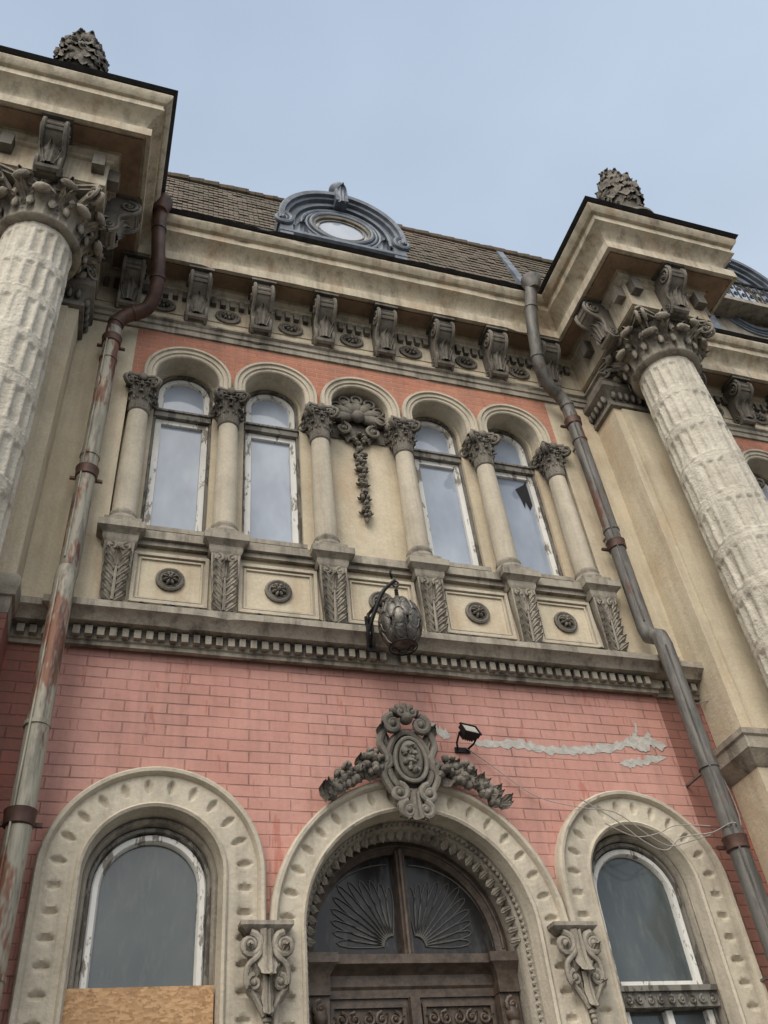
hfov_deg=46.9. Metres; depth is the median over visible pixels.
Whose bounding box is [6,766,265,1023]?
window archivolt
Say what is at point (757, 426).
wing wall
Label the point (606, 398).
pier capitals
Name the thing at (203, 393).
windows
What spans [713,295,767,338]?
dormer balcony slab
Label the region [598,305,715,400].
colossal column capital
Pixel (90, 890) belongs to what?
interior darkness
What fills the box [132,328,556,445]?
arcade spandrel brick
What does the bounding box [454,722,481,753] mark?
floodlight
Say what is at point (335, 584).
pedestal acanthus
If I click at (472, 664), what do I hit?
string course dentils
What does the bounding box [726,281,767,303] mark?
dormer balcony rail
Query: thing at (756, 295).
dormer window frame
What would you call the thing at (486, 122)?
sky
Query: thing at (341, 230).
dormer oval pane
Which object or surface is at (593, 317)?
cornice brackets
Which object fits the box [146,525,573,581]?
window sills
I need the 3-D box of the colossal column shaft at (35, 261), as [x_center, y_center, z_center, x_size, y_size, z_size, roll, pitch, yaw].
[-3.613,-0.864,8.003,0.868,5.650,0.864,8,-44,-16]
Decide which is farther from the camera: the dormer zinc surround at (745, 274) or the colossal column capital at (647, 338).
the dormer zinc surround at (745, 274)
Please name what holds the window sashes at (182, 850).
attached to the window outer frames at (662, 998)
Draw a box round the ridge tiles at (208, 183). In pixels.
[167,172,552,265]
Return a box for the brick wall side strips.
[0,612,767,990]
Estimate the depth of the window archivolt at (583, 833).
7.85 m
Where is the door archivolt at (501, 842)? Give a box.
[268,781,591,1023]
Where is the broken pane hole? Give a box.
[516,483,531,509]
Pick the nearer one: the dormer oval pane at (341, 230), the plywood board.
the plywood board
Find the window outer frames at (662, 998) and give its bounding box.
[73,828,720,1023]
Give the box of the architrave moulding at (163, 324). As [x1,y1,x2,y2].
[84,271,767,442]
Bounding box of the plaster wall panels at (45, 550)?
[21,300,683,660]
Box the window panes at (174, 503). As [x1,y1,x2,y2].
[150,387,767,574]
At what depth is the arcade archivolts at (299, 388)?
11.45 m
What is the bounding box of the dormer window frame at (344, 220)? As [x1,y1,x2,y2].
[313,215,370,240]
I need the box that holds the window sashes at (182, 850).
[78,835,716,1023]
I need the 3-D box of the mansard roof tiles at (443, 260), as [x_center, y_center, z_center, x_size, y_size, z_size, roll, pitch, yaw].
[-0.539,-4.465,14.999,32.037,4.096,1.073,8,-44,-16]
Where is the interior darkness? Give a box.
[78,428,603,984]
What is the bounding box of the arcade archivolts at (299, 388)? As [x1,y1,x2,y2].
[143,347,767,476]
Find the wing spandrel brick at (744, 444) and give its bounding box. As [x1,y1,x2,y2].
[733,437,767,451]
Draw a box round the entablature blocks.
[8,166,699,392]
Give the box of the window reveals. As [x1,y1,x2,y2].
[67,819,729,1023]
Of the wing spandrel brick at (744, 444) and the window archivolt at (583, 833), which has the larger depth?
the wing spandrel brick at (744, 444)
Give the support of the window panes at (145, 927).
in the window sashes at (182, 850)
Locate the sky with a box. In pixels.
[0,0,767,277]
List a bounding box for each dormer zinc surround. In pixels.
[274,182,410,259]
[710,258,767,337]
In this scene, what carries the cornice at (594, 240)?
attached to the building
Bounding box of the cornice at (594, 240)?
[0,52,767,425]
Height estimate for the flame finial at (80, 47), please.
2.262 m
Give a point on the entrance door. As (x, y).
(407, 985)
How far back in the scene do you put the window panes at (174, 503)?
10.65 m
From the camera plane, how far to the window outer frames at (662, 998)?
7.30 m
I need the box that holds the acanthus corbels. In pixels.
[238,920,607,1023]
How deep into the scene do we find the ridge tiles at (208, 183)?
17.07 m
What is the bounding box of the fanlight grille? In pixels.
[324,864,492,948]
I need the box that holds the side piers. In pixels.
[1,307,767,883]
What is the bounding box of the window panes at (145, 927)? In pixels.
[88,845,705,1023]
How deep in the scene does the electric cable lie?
8.13 m
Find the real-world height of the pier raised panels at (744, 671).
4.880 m
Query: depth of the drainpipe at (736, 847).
9.35 m
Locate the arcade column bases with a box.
[104,507,610,581]
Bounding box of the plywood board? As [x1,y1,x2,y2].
[61,985,213,1023]
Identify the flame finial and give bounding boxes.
[53,28,109,71]
[594,168,653,212]
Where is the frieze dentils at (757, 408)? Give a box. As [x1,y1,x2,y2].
[103,276,767,413]
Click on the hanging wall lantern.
(400, 624)
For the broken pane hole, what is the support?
attached to the window panes at (174, 503)
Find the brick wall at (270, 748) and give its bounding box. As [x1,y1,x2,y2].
[0,646,701,1023]
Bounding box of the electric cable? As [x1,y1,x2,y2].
[466,700,740,850]
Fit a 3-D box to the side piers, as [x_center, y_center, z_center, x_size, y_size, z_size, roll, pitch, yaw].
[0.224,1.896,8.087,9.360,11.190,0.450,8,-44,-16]
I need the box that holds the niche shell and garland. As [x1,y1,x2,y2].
[330,396,385,522]
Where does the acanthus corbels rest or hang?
attached to the brick wall at (270, 748)
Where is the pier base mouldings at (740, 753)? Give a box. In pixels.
[713,727,767,787]
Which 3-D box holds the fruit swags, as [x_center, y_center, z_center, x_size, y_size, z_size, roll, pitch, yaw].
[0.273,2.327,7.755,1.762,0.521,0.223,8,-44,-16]
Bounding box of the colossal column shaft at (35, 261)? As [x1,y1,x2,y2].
[0,221,71,557]
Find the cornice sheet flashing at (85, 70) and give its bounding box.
[0,45,767,343]
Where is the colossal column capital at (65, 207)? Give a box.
[0,163,108,280]
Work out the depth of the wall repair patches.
8.75 m
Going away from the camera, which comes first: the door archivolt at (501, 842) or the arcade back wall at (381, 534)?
the door archivolt at (501, 842)
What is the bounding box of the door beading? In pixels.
[306,821,544,1023]
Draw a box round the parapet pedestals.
[96,516,621,649]
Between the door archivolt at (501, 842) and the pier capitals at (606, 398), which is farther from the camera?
the pier capitals at (606, 398)
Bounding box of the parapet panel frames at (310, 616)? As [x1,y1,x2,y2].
[128,550,601,648]
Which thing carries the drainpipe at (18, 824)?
attached to the brick wall at (270, 748)
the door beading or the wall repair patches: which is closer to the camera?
the door beading
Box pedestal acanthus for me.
[98,540,628,650]
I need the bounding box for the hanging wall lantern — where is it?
[364,569,422,655]
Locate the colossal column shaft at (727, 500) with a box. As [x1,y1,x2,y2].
[639,355,767,687]
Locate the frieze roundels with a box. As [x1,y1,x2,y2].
[156,298,767,424]
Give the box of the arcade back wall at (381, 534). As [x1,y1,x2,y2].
[110,373,574,581]
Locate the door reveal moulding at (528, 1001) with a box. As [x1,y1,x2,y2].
[306,820,546,1023]
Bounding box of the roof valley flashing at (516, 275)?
[496,250,521,284]
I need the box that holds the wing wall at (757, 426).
[723,418,767,480]
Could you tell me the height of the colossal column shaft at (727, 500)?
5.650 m
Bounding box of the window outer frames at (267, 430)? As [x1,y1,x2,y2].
[140,376,767,575]
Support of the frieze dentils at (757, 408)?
attached to the cornice at (594, 240)
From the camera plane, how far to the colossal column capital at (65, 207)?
9.79 m
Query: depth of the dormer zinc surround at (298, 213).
14.01 m
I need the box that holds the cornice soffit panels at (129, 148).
[0,105,767,396]
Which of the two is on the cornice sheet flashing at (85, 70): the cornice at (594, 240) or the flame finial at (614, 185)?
the flame finial at (614, 185)
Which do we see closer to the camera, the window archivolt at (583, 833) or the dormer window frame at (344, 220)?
the window archivolt at (583, 833)
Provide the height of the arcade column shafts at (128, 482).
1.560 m
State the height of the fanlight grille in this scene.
0.697 m
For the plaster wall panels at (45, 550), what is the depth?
9.61 m
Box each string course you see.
[0,572,703,700]
[138,601,634,652]
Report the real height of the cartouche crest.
1.187 m
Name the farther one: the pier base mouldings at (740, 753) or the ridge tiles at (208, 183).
the ridge tiles at (208, 183)
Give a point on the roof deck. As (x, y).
(407, 236)
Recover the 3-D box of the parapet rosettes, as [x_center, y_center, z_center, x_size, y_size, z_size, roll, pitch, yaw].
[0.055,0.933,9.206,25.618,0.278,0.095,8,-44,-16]
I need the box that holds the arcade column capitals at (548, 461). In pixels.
[123,371,764,488]
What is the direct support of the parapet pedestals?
on the string course at (16, 606)
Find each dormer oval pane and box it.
[315,219,367,240]
[727,285,760,302]
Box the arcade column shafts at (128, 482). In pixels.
[111,408,594,573]
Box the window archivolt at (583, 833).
[554,790,767,1023]
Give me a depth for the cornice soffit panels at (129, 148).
12.15 m
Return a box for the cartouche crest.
[376,702,441,821]
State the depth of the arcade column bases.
9.54 m
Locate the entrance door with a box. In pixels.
[307,842,522,1023]
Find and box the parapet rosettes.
[155,568,577,632]
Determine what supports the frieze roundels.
attached to the cornice at (594, 240)
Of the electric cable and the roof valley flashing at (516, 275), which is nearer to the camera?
the electric cable
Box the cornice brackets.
[0,111,767,426]
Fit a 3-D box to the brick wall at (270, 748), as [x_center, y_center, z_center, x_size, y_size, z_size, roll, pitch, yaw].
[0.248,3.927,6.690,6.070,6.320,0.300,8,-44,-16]
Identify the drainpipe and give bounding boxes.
[0,192,172,1002]
[521,271,767,981]
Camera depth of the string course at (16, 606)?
8.38 m
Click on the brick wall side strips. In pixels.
(18, 664)
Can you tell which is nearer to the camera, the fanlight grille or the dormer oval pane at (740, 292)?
the fanlight grille
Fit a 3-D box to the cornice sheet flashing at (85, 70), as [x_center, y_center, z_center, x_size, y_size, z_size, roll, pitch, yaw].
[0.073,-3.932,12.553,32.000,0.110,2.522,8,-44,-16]
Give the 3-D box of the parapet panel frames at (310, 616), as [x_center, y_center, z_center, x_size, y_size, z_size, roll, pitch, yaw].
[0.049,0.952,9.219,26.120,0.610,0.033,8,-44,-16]
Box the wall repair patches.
[431,718,665,768]
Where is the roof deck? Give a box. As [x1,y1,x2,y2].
[167,181,546,279]
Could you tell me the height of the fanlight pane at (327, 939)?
0.890 m
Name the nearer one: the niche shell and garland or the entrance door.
the entrance door
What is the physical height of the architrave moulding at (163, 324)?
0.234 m
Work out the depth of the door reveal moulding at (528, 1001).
7.63 m
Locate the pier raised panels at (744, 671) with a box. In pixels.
[0,305,767,728]
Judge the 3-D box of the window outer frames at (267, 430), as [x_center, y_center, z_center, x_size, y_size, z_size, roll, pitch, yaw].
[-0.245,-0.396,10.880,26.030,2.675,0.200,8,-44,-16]
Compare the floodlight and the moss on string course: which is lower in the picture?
the floodlight
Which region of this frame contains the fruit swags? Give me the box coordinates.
[318,747,513,809]
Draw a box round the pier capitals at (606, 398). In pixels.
[61,277,650,431]
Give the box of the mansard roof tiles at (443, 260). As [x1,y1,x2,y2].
[165,176,550,285]
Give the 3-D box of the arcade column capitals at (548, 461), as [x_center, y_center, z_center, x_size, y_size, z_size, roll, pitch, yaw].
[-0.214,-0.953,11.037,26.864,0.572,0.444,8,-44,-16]
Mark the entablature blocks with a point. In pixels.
(98, 208)
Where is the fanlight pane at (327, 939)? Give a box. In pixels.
[314,857,492,953]
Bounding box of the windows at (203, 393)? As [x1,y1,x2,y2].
[143,380,767,575]
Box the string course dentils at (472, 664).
[16,623,697,692]
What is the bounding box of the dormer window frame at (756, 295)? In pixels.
[734,280,765,327]

